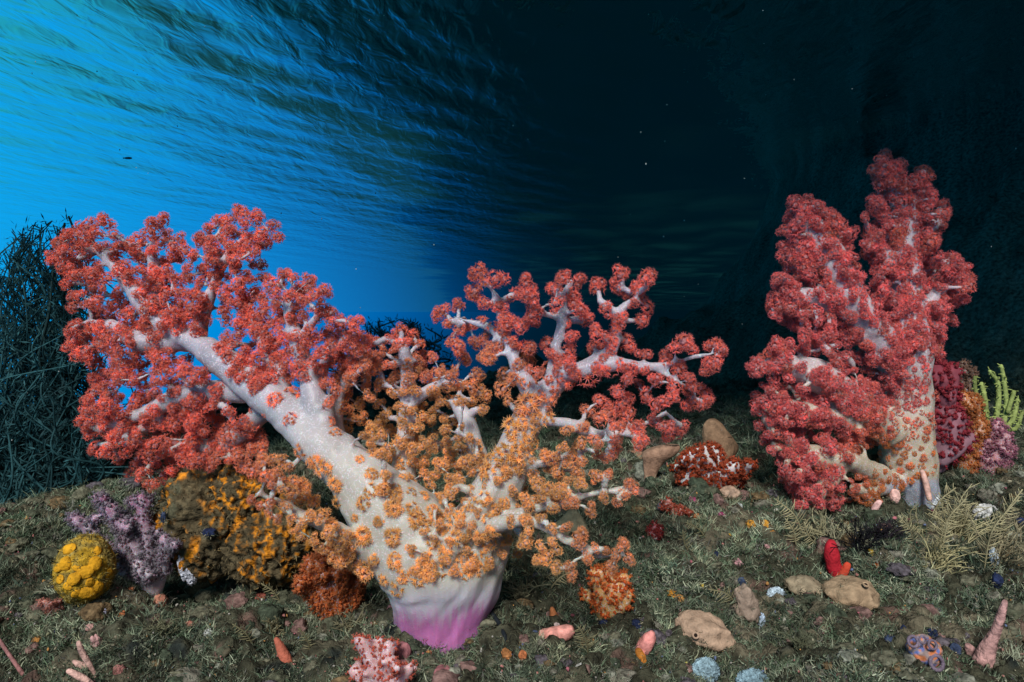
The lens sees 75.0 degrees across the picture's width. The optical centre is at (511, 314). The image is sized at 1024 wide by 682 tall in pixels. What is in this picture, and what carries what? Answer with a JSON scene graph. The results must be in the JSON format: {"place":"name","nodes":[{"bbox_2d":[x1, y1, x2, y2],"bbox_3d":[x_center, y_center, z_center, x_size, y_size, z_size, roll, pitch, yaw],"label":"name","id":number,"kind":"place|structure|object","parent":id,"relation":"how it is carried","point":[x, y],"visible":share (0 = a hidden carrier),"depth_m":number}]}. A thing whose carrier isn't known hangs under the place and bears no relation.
{"place":"outdoors","nodes":[
{"label":"outdoors","id":0,"kind":"place"},
{"bbox_2d":[0,312,687,411],"label":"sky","id":1,"kind":"structure","parent":0,"point":[547,326]},
{"bbox_2d":[0,0,1023,311],"bbox_3d":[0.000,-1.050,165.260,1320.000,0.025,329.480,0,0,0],"label":"water","id":2,"kind":"structure","parent":0,"point":[414,154],"depth_m":3.59},
{"bbox_2d":[11,10,1015,476],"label":"drifting particles","id":3,"kind":"object","parent":2,"relation":"on","point":[497,204],"visible":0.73,"depth_m":1.47},
{"bbox_2d":[0,100,1023,681],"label":"seabed","id":4,"kind":"structure","parent":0,"point":[974,160],"depth_m":1.76},
{"bbox_2d":[0,638,23,675],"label":"sponge","id":5,"kind":"object","parent":4,"relation":"on","point":[19,669],"visible":1,"depth_m":0.78},
{"bbox_2d":[28,636,41,644],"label":"sponge","id":6,"kind":"object","parent":4,"relation":"on","point":[36,639],"visible":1,"depth_m":0.92},
{"bbox_2d":[34,597,64,615],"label":"soft coral","id":7,"kind":"object","parent":4,"relation":"on","point":[51,604],"visible":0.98,"depth_m":0.96},
{"bbox_2d":[24,208,113,492],"bbox_3d":[-1.149,0.116,1.758,0.164,0.771,0.294,0,0,0],"label":"seaweed","id":8,"kind":"object","parent":4,"relation":"on","point":[63,294],"visible":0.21,"depth_m":1.66},
{"bbox_2d":[0,214,154,504],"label":"seaweed","id":9,"kind":"object","parent":4,"relation":"on","point":[26,416],"visible":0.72,"depth_m":1.67},
{"bbox_2d":[66,640,97,681],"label":"sponge","id":10,"kind":"object","parent":4,"relation":"on","point":[78,675],"visible":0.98,"depth_m":0.78},
{"bbox_2d":[50,531,119,606],"bbox_3d":[-0.620,0.369,0.968,0.090,0.110,0.086,0,0,0],"label":"sponge","id":11,"kind":"object","parent":4,"relation":"on","point":[84,570],"visible":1,"depth_m":0.94},
{"bbox_2d":[81,623,93,630],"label":"sponge","id":12,"kind":"object","parent":4,"relation":"on","point":[90,626],"visible":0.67,"depth_m":0.93},
{"bbox_2d":[89,631,106,648],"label":"sponge","id":13,"kind":"object","parent":4,"relation":"on","point":[93,639],"visible":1,"depth_m":0.82},
{"bbox_2d":[113,663,126,674],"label":"sponge","id":14,"kind":"object","parent":4,"relation":"on","point":[117,668],"visible":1,"depth_m":0.79},
{"bbox_2d":[63,488,183,598],"bbox_3d":[-0.599,0.357,1.047,0.229,0.175,0.091,0,0,12],"label":"soft coral","id":15,"kind":"object","parent":4,"relation":"on","point":[144,560],"visible":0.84,"depth_m":1.03},
{"bbox_2d":[126,582,136,591],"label":"sponge","id":16,"kind":"object","parent":4,"relation":"on","point":[132,587],"visible":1,"depth_m":1.00},
{"bbox_2d":[135,613,178,639],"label":"hydroid","id":17,"kind":"object","parent":4,"relation":"on","point":[162,627],"visible":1,"depth_m":0.84},
{"bbox_2d":[153,594,168,609],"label":"sponge","id":18,"kind":"object","parent":4,"relation":"on","point":[162,598],"visible":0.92,"depth_m":1.02},
{"bbox_2d":[202,628,215,636],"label":"sponge","id":19,"kind":"object","parent":4,"relation":"on","point":[206,633],"visible":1,"depth_m":0.86},
{"bbox_2d":[152,456,321,592],"bbox_3d":[-0.450,0.341,1.098,0.284,0.226,0.184,0,0,0],"label":"encrusted rock","id":20,"kind":"object","parent":4,"relation":"on","point":[252,547],"visible":0.81,"depth_m":1.03},
{"bbox_2d":[157,510,168,523],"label":"tunicate","id":21,"kind":"object","parent":20,"relation":"on","point":[162,517],"visible":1,"depth_m":1.01},
{"bbox_2d":[176,555,196,586],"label":"sponge","id":22,"kind":"object","parent":20,"relation":"on","point":[188,577],"visible":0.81,"depth_m":1.04},
{"bbox_2d":[200,526,217,538],"bbox_3d":[-0.462,0.332,1.016,0.029,0.023,0.030,0,0,0],"label":"tunicate","id":23,"kind":"object","parent":20,"relation":"attached to","point":[207,532],"visible":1,"depth_m":1.01},
{"bbox_2d":[232,623,255,644],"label":"hydroid","id":24,"kind":"object","parent":4,"relation":"on","point":[246,634],"visible":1,"depth_m":0.85},
{"bbox_2d":[252,591,268,602],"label":"sponge","id":25,"kind":"object","parent":4,"relation":"on","point":[262,595],"visible":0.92,"depth_m":1.05},
{"bbox_2d":[261,582,279,600],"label":"hydroid","id":26,"kind":"object","parent":4,"relation":"on","point":[270,589],"visible":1,"depth_m":1.03},
{"bbox_2d":[261,616,286,635],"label":"hydroid","id":27,"kind":"object","parent":4,"relation":"on","point":[272,625],"visible":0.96,"depth_m":0.92},
{"bbox_2d":[274,637,292,662],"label":"sponge","id":28,"kind":"object","parent":4,"relation":"on","point":[283,654],"visible":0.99,"depth_m":0.84},
{"bbox_2d":[298,628,315,649],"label":"hydroid","id":29,"kind":"object","parent":4,"relation":"on","point":[307,641],"visible":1,"depth_m":0.85},
{"bbox_2d":[290,543,369,619],"bbox_3d":[-0.260,0.392,0.971,0.104,0.121,0.123,0,0,0],"label":"soft coral","id":30,"kind":"object","parent":4,"relation":"on","point":[323,587],"visible":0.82,"depth_m":0.95},
{"bbox_2d":[331,603,371,631],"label":"hydroid","id":31,"kind":"object","parent":4,"relation":"on","point":[345,625],"visible":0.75,"depth_m":0.92},
{"bbox_2d":[328,316,389,396],"bbox_3d":[-0.865,0.776,3.894,0.582,1.536,0.398,0,0,0],"label":"seaweed","id":32,"kind":"object","parent":4,"relation":"on","point":[354,388],"visible":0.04,"depth_m":3.83},
{"bbox_2d":[345,632,420,681],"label":"soft coral","id":33,"kind":"object","parent":4,"relation":"on","point":[377,661],"visible":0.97,"depth_m":0.77},
{"bbox_2d":[44,202,728,654],"bbox_3d":[-0.261,0.158,0.931,1.084,0.663,0.317,0,0,13],"label":"soft coral","id":34,"kind":"object","parent":4,"relation":"on","point":[434,562],"visible":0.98,"depth_m":0.92},
{"bbox_2d":[394,641,411,659],"bbox_3d":[-0.136,0.416,0.813,0.032,0.031,0.032,0,0,0],"label":"tunicate","id":35,"kind":"object","parent":4,"relation":"on","point":[404,649],"visible":0.44,"depth_m":0.81},
{"bbox_2d":[359,314,462,390],"bbox_3d":[-0.495,0.276,3.304,0.532,0.566,0.457,0,0,0],"label":"seaweed","id":36,"kind":"object","parent":4,"relation":"on","point":[410,325],"visible":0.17,"depth_m":3.23},
{"bbox_2d":[433,662,453,673],"bbox_3d":[-0.079,0.416,0.773,0.029,0.022,0.028,0,0,0],"label":"tunicate","id":37,"kind":"object","parent":4,"relation":"on","point":[442,666],"visible":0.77,"depth_m":0.77},
{"bbox_2d":[490,610,506,641],"bbox_3d":[-0.026,0.409,0.859,0.029,0.039,0.148,0,0,-13],"label":"sea thread","id":38,"kind":"object","parent":4,"relation":"on","point":[498,622],"visible":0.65,"depth_m":0.85},
{"bbox_2d":[499,647,513,659],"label":"sponge","id":39,"kind":"object","parent":4,"relation":"on","point":[506,652],"visible":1,"depth_m":0.79},
{"bbox_2d":[0,370,1023,681],"bbox_3d":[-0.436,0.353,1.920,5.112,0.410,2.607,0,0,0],"label":"algae turf","id":40,"kind":"structure","parent":4,"relation":"on","point":[642,562],"depth_m":1.05},
{"bbox_2d":[0,434,1023,681],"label":"reef rubble","id":41,"kind":"object","parent":4,"relation":"on","point":[94,610],"visible":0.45,"depth_m":0.95},
{"bbox_2d":[0,458,1023,681],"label":"shell grit","id":42,"kind":"object","parent":4,"relation":"on","point":[226,652],"visible":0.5,"depth_m":0.94},
{"bbox_2d":[505,544,524,569],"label":"hydroid","id":43,"kind":"object","parent":4,"relation":"on","point":[509,560],"visible":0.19,"depth_m":1.15},
{"bbox_2d":[514,649,526,660],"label":"sponge","id":44,"kind":"object","parent":4,"relation":"on","point":[522,655],"visible":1,"depth_m":0.78},
{"bbox_2d":[510,558,535,576],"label":"hydroid","id":45,"kind":"object","parent":4,"relation":"on","point":[521,566],"visible":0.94,"depth_m":1.06},
{"bbox_2d":[502,574,548,601],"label":"hydroid","id":46,"kind":"object","parent":4,"relation":"on","point":[519,591],"visible":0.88,"depth_m":0.97},
{"bbox_2d":[530,556,567,581],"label":"hydroid","id":47,"kind":"object","parent":4,"relation":"on","point":[543,567],"visible":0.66,"depth_m":1.02},
{"bbox_2d":[549,607,557,615],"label":"sponge","id":48,"kind":"object","parent":4,"relation":"on","point":[553,612],"visible":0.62,"depth_m":0.91},
{"bbox_2d":[539,624,574,641],"bbox_3d":[0.056,0.414,0.862,0.051,0.029,0.021,0,0,18],"label":"tunicate","id":49,"kind":"object","parent":4,"relation":"on","point":[564,632],"visible":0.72,"depth_m":0.85},
{"bbox_2d":[534,546,582,597],"bbox_3d":[0.083,0.398,1.039,0.097,0.062,0.074,0,0,0],"label":"hydroid","id":50,"kind":"object","parent":4,"relation":"on","point":[567,558],"visible":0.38,"depth_m":1.05},
{"bbox_2d":[549,570,570,587],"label":"hydroid","id":51,"kind":"object","parent":4,"relation":"on","point":[563,575],"visible":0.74,"depth_m":1.02},
{"bbox_2d":[542,508,589,543],"bbox_3d":[0.099,0.385,1.207,0.096,0.066,0.047,0,0,0],"label":"sponge","id":52,"kind":"object","parent":4,"relation":"on","point":[574,517],"visible":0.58,"depth_m":1.20},
{"bbox_2d":[571,624,598,652],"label":"hydroid","id":53,"kind":"object","parent":4,"relation":"on","point":[586,640],"visible":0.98,"depth_m":0.82},
{"bbox_2d":[598,619,607,623],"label":"tunicate","id":54,"kind":"object","parent":4,"relation":"on","point":[600,621],"visible":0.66,"depth_m":0.92},
{"bbox_2d":[578,561,635,619],"bbox_3d":[0.132,0.391,0.951,0.078,0.094,0.073,0,0,-22],"label":"soft coral","id":55,"kind":"object","parent":4,"relation":"on","point":[606,596],"visible":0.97,"depth_m":0.93},
{"bbox_2d":[628,450,641,458],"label":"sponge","id":56,"kind":"object","parent":4,"relation":"on","point":[639,454],"visible":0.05,"depth_m":1.66},
{"bbox_2d":[631,617,642,631],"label":"tunicate","id":57,"kind":"object","parent":4,"relation":"on","point":[636,623],"visible":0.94,"depth_m":0.89},
{"bbox_2d":[635,648,647,664],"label":"sponge","id":58,"kind":"object","parent":4,"relation":"on","point":[638,653],"visible":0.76,"depth_m":0.84},
{"bbox_2d":[635,630,655,654],"bbox_3d":[0.171,0.423,0.854,0.027,0.036,0.020,0,0,0],"label":"tunicate","id":59,"kind":"object","parent":4,"relation":"on","point":[646,641],"visible":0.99,"depth_m":0.85},
{"bbox_2d":[645,520,664,539],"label":"soft coral","id":60,"kind":"object","parent":4,"relation":"on","point":[655,531],"visible":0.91,"depth_m":1.14},
{"bbox_2d":[641,444,679,478],"bbox_3d":[0.340,0.344,1.521,0.088,0.093,0.040,0,0,0],"label":"sponge","id":61,"kind":"object","parent":4,"relation":"on","point":[654,458],"visible":0.88,"depth_m":1.51},
{"bbox_2d":[667,589,675,599],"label":"sponge","id":62,"kind":"object","parent":4,"relation":"on","point":[670,592],"visible":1,"depth_m":0.96},
{"bbox_2d":[657,495,693,517],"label":"soft coral","id":63,"kind":"object","parent":4,"relation":"on","point":[668,504],"visible":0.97,"depth_m":1.29},
{"bbox_2d":[675,594,685,603],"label":"sponge","id":64,"kind":"object","parent":4,"relation":"on","point":[682,597],"visible":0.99,"depth_m":0.95},
{"bbox_2d":[679,530,692,551],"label":"hydroid","id":65,"kind":"object","parent":4,"relation":"on","point":[683,534],"visible":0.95,"depth_m":1.10},
{"bbox_2d":[685,520,706,537],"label":"hydroid","id":66,"kind":"object","parent":4,"relation":"on","point":[690,523],"visible":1,"depth_m":1.17},
{"bbox_2d":[675,610,736,652],"bbox_3d":[0.261,0.430,0.900,0.079,0.055,0.069,0,0,-19],"label":"sponge","id":67,"kind":"object","parent":4,"relation":"on","point":[700,627],"visible":0.88,"depth_m":0.88},
{"bbox_2d":[692,656,720,681],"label":"sponge","id":68,"kind":"object","parent":4,"relation":"on","point":[709,667],"visible":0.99,"depth_m":0.82},
{"bbox_2d":[669,439,758,489],"bbox_3d":[0.424,0.327,1.425,0.186,0.121,0.120,0,0,-10],"label":"soft coral","id":69,"kind":"object","parent":4,"relation":"on","point":[710,464],"visible":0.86,"depth_m":1.39},
{"bbox_2d":[702,418,738,454],"bbox_3d":[0.495,0.323,1.586,0.087,0.149,0.038,0,0,0],"label":"sponge","id":70,"kind":"object","parent":4,"relation":"on","point":[713,429],"visible":0.43,"depth_m":1.57},
{"bbox_2d":[708,584,737,604],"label":"hydroid","id":71,"kind":"object","parent":4,"relation":"on","point":[717,590],"visible":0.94,"depth_m":0.95},
{"bbox_2d":[725,436,734,458],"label":"sponge","id":72,"kind":"object","parent":4,"relation":"on","point":[731,448],"visible":0.41,"depth_m":1.57},
{"bbox_2d":[720,485,742,501],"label":"sponge","id":73,"kind":"object","parent":4,"relation":"on","point":[731,491],"visible":0.67,"depth_m":1.38},
{"bbox_2d":[731,557,744,567],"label":"sponge","id":74,"kind":"object","parent":4,"relation":"on","point":[736,561],"visible":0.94,"depth_m":1.15},
{"bbox_2d":[735,574,748,584],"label":"tunicate","id":75,"kind":"object","parent":4,"relation":"on","point":[740,579],"visible":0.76,"depth_m":1.09},
{"bbox_2d":[731,583,761,627],"bbox_3d":[0.335,0.417,0.955,0.050,0.065,0.044,0,0,0],"label":"sponge","id":76,"kind":"object","parent":4,"relation":"on","point":[748,606],"visible":0.95,"depth_m":0.94},
{"bbox_2d":[744,519,755,529],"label":"sponge","id":77,"kind":"object","parent":4,"relation":"on","point":[749,523],"visible":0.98,"depth_m":1.23},
{"bbox_2d":[735,668,768,681],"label":"sponge","id":78,"kind":"object","parent":4,"relation":"on","point":[750,675],"visible":1,"depth_m":0.80},
{"bbox_2d":[757,611,764,627],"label":"sponge","id":79,"kind":"object","parent":4,"relation":"on","point":[762,617],"visible":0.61,"depth_m":0.95},
{"bbox_2d":[762,519,769,527],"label":"sponge","id":80,"kind":"object","parent":4,"relation":"on","point":[766,523],"visible":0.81,"depth_m":1.23},
{"bbox_2d":[766,586,785,596],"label":"sponge","id":81,"kind":"object","parent":4,"relation":"on","point":[771,591],"visible":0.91,"depth_m":1.02},
{"bbox_2d":[769,626,813,651],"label":"hydroid","id":82,"kind":"object","parent":4,"relation":"on","point":[800,643],"visible":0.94,"depth_m":0.84},
{"bbox_2d":[782,518,801,545],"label":"hydroid","id":83,"kind":"object","parent":4,"relation":"on","point":[795,535],"visible":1,"depth_m":1.20},
{"bbox_2d":[775,498,809,538],"bbox_3d":[0.509,0.370,1.209,0.074,0.083,0.016,0,0,-7],"label":"hydroid","id":84,"kind":"object","parent":4,"relation":"on","point":[794,515],"visible":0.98,"depth_m":1.21},
{"bbox_2d":[783,572,821,595],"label":"sponge","id":85,"kind":"object","parent":4,"relation":"on","point":[793,584],"visible":0.61,"depth_m":1.04},
{"bbox_2d":[799,522,815,544],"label":"hydroid","id":86,"kind":"object","parent":4,"relation":"on","point":[808,534],"visible":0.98,"depth_m":1.19},
{"bbox_2d":[798,506,850,538],"bbox_3d":[0.554,0.381,1.200,0.076,0.072,0.075,0,0,-31],"label":"hydroid","id":87,"kind":"object","parent":4,"relation":"on","point":[816,534],"visible":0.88,"depth_m":1.20},
{"bbox_2d":[823,539,850,576],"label":"sponge","id":88,"kind":"object","parent":4,"relation":"on","point":[831,556],"visible":0.73,"depth_m":1.09},
{"bbox_2d":[824,511,864,540],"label":"hydroid","id":89,"kind":"object","parent":4,"relation":"on","point":[833,531],"visible":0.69,"depth_m":1.17},
{"bbox_2d":[819,575,882,610],"bbox_3d":[0.518,0.428,1.014,0.095,0.058,0.078,0,0,0],"label":"sponge","id":90,"kind":"object","parent":4,"relation":"on","point":[849,590],"visible":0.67,"depth_m":0.99},
{"bbox_2d":[823,516,894,556],"bbox_3d":[0.579,0.378,1.107,0.109,0.073,0.083,0,0,16],"label":"hydroid","id":91,"kind":"object","parent":4,"relation":"on","point":[858,539],"visible":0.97,"depth_m":1.11},
{"bbox_2d":[744,148,977,511],"bbox_3d":[0.745,0.052,1.412,0.570,0.841,0.173,0,0,-15],"label":"soft coral","id":92,"kind":"object","parent":4,"relation":"on","point":[901,347],"visible":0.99,"depth_m":1.37},
{"bbox_2d":[871,500,881,509],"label":"tunicate","id":93,"kind":"object","parent":4,"relation":"on","point":[876,505],"visible":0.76,"depth_m":1.33},
{"bbox_2d":[866,515,911,539],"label":"hydroid","id":94,"kind":"object","parent":4,"relation":"on","point":[888,523],"visible":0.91,"depth_m":1.12},
{"bbox_2d":[882,632,895,642],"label":"tunicate","id":95,"kind":"object","parent":4,"relation":"on","point":[890,637],"visible":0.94,"depth_m":0.79},
{"bbox_2d":[887,489,901,503],"bbox_3d":[0.774,0.372,1.354,0.034,0.037,0.028,0,0,-39],"label":"tunicate","id":96,"kind":"object","parent":4,"relation":"on","point":[894,496],"visible":1,"depth_m":1.34},
{"bbox_2d":[898,515,918,543],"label":"hydroid","id":97,"kind":"object","parent":4,"relation":"on","point":[905,523],"visible":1,"depth_m":1.11},
{"bbox_2d":[896,505,934,533],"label":"hydroid","id":98,"kind":"object","parent":4,"relation":"on","point":[910,522],"visible":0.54,"depth_m":1.22},
{"bbox_2d":[904,634,944,671],"bbox_3d":[0.455,0.372,0.742,0.049,0.043,0.037,0,0,0],"label":"tunicate colony","id":99,"kind":"object","parent":4,"relation":"on","point":[923,648],"visible":0.99,"depth_m":0.73},
{"bbox_2d":[920,469,931,500],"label":"sponge","id":100,"kind":"object","parent":4,"relation":"on","point":[926,486],"visible":0.97,"depth_m":1.35},
{"bbox_2d":[923,626,938,636],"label":"tunicate","id":101,"kind":"object","parent":4,"relation":"on","point":[931,630],"visible":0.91,"depth_m":0.89},
{"bbox_2d":[931,495,940,508],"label":"sponge","id":102,"kind":"object","parent":4,"relation":"on","point":[935,501],"visible":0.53,"depth_m":1.38},
{"bbox_2d":[926,482,955,517],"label":"hydroid","id":103,"kind":"object","parent":4,"relation":"on","point":[946,494],"visible":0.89,"depth_m":1.28},
{"bbox_2d":[926,522,958,559],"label":"hydroid","id":104,"kind":"object","parent":4,"relation":"on","point":[944,536],"visible":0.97,"depth_m":1.08},
{"bbox_2d":[913,526,977,580],"bbox_3d":[0.690,0.391,1.071,0.098,0.091,0.082,0,0,-42],"label":"hydroid","id":105,"kind":"object","parent":4,"relation":"on","point":[939,561],"visible":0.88,"depth_m":1.07},
{"bbox_2d":[930,497,969,542],"bbox_3d":[0.737,0.350,1.126,0.065,0.089,0.017,0,0,8],"label":"hydroid","id":106,"kind":"object","parent":4,"relation":"on","point":[953,511],"visible":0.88,"depth_m":1.12},
{"bbox_2d":[932,356,978,472],"bbox_3d":[0.942,0.215,1.457,0.105,0.259,0.122,0,0,0],"label":"soft coral","id":107,"kind":"object","parent":4,"relation":"on","point":[956,437],"visible":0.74,"depth_m":1.43},
{"bbox_2d":[949,640,964,655],"bbox_3d":[0.572,0.434,0.858,0.022,0.021,0.028,0,0,0],"label":"tunicate","id":108,"kind":"object","parent":4,"relation":"on","point":[956,647],"visible":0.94,"depth_m":0.85},
{"bbox_2d":[916,483,1012,543],"bbox_3d":[0.836,0.378,1.237,0.150,0.135,0.132,0,0,-43],"label":"hydroid","id":109,"kind":"object","parent":4,"relation":"on","point":[964,521],"visible":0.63,"depth_m":1.23},
{"bbox_2d":[953,358,979,391],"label":"soft coral","id":110,"kind":"object","parent":4,"relation":"on","point":[971,371],"visible":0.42,"depth_m":1.64},
{"bbox_2d":[949,387,992,473],"bbox_3d":[1.022,0.291,1.499,0.144,0.254,0.098,0,0,-44],"label":"soft coral","id":111,"kind":"object","parent":4,"relation":"on","point":[972,404],"visible":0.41,"depth_m":1.48},
{"bbox_2d":[972,503,997,521],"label":"sponge","id":112,"kind":"object","parent":4,"relation":"on","point":[988,513],"visible":0.6,"depth_m":1.29},
{"bbox_2d":[964,599,1007,667],"bbox_3d":[0.602,0.405,0.840,0.054,0.099,0.044,0,0,0],"label":"sponge","id":113,"kind":"object","parent":4,"relation":"on","point":[987,645],"visible":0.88,"depth_m":0.83},
{"bbox_2d":[962,507,1023,572],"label":"hydroid","id":114,"kind":"object","parent":4,"relation":"on","point":[1013,552],"visible":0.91,"depth_m":1.08},
{"bbox_2d":[989,547,999,567],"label":"sponge","id":115,"kind":"object","parent":4,"relation":"on","point":[990,555],"visible":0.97,"depth_m":1.08},
{"bbox_2d":[988,572,1003,588],"bbox_3d":[0.722,0.399,0.995,0.027,0.037,0.023,0,0,-22],"label":"tunicate","id":116,"kind":"object","parent":4,"relation":"on","point":[997,580],"visible":1,"depth_m":0.99},
{"bbox_2d":[971,363,1023,431],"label":"sea whip","id":117,"kind":"object","parent":4,"relation":"on","point":[1007,404],"visible":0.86,"depth_m":1.54},
{"bbox_2d":[975,497,1019,567],"bbox_3d":[0.781,0.357,1.078,0.068,0.126,0.019,0,0,0],"label":"hydroid","id":118,"kind":"object","parent":4,"relation":"on","point":[990,537],"visible":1,"depth_m":1.08},
{"bbox_2d":[978,417,1019,477],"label":"soft coral","id":119,"kind":"object","parent":4,"relation":"on","point":[1003,449],"visible":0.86,"depth_m":1.45},
{"bbox_2d":[995,488,1022,542],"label":"hydroid","id":120,"kind":"object","parent":4,"relation":"on","point":[1019,493],"visible":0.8,"depth_m":1.19},
{"bbox_2d":[1015,517,1023,524],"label":"tunicate","id":121,"kind":"object","parent":4,"relation":"on","point":[1020,521],"visible":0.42,"depth_m":1.24}
]}

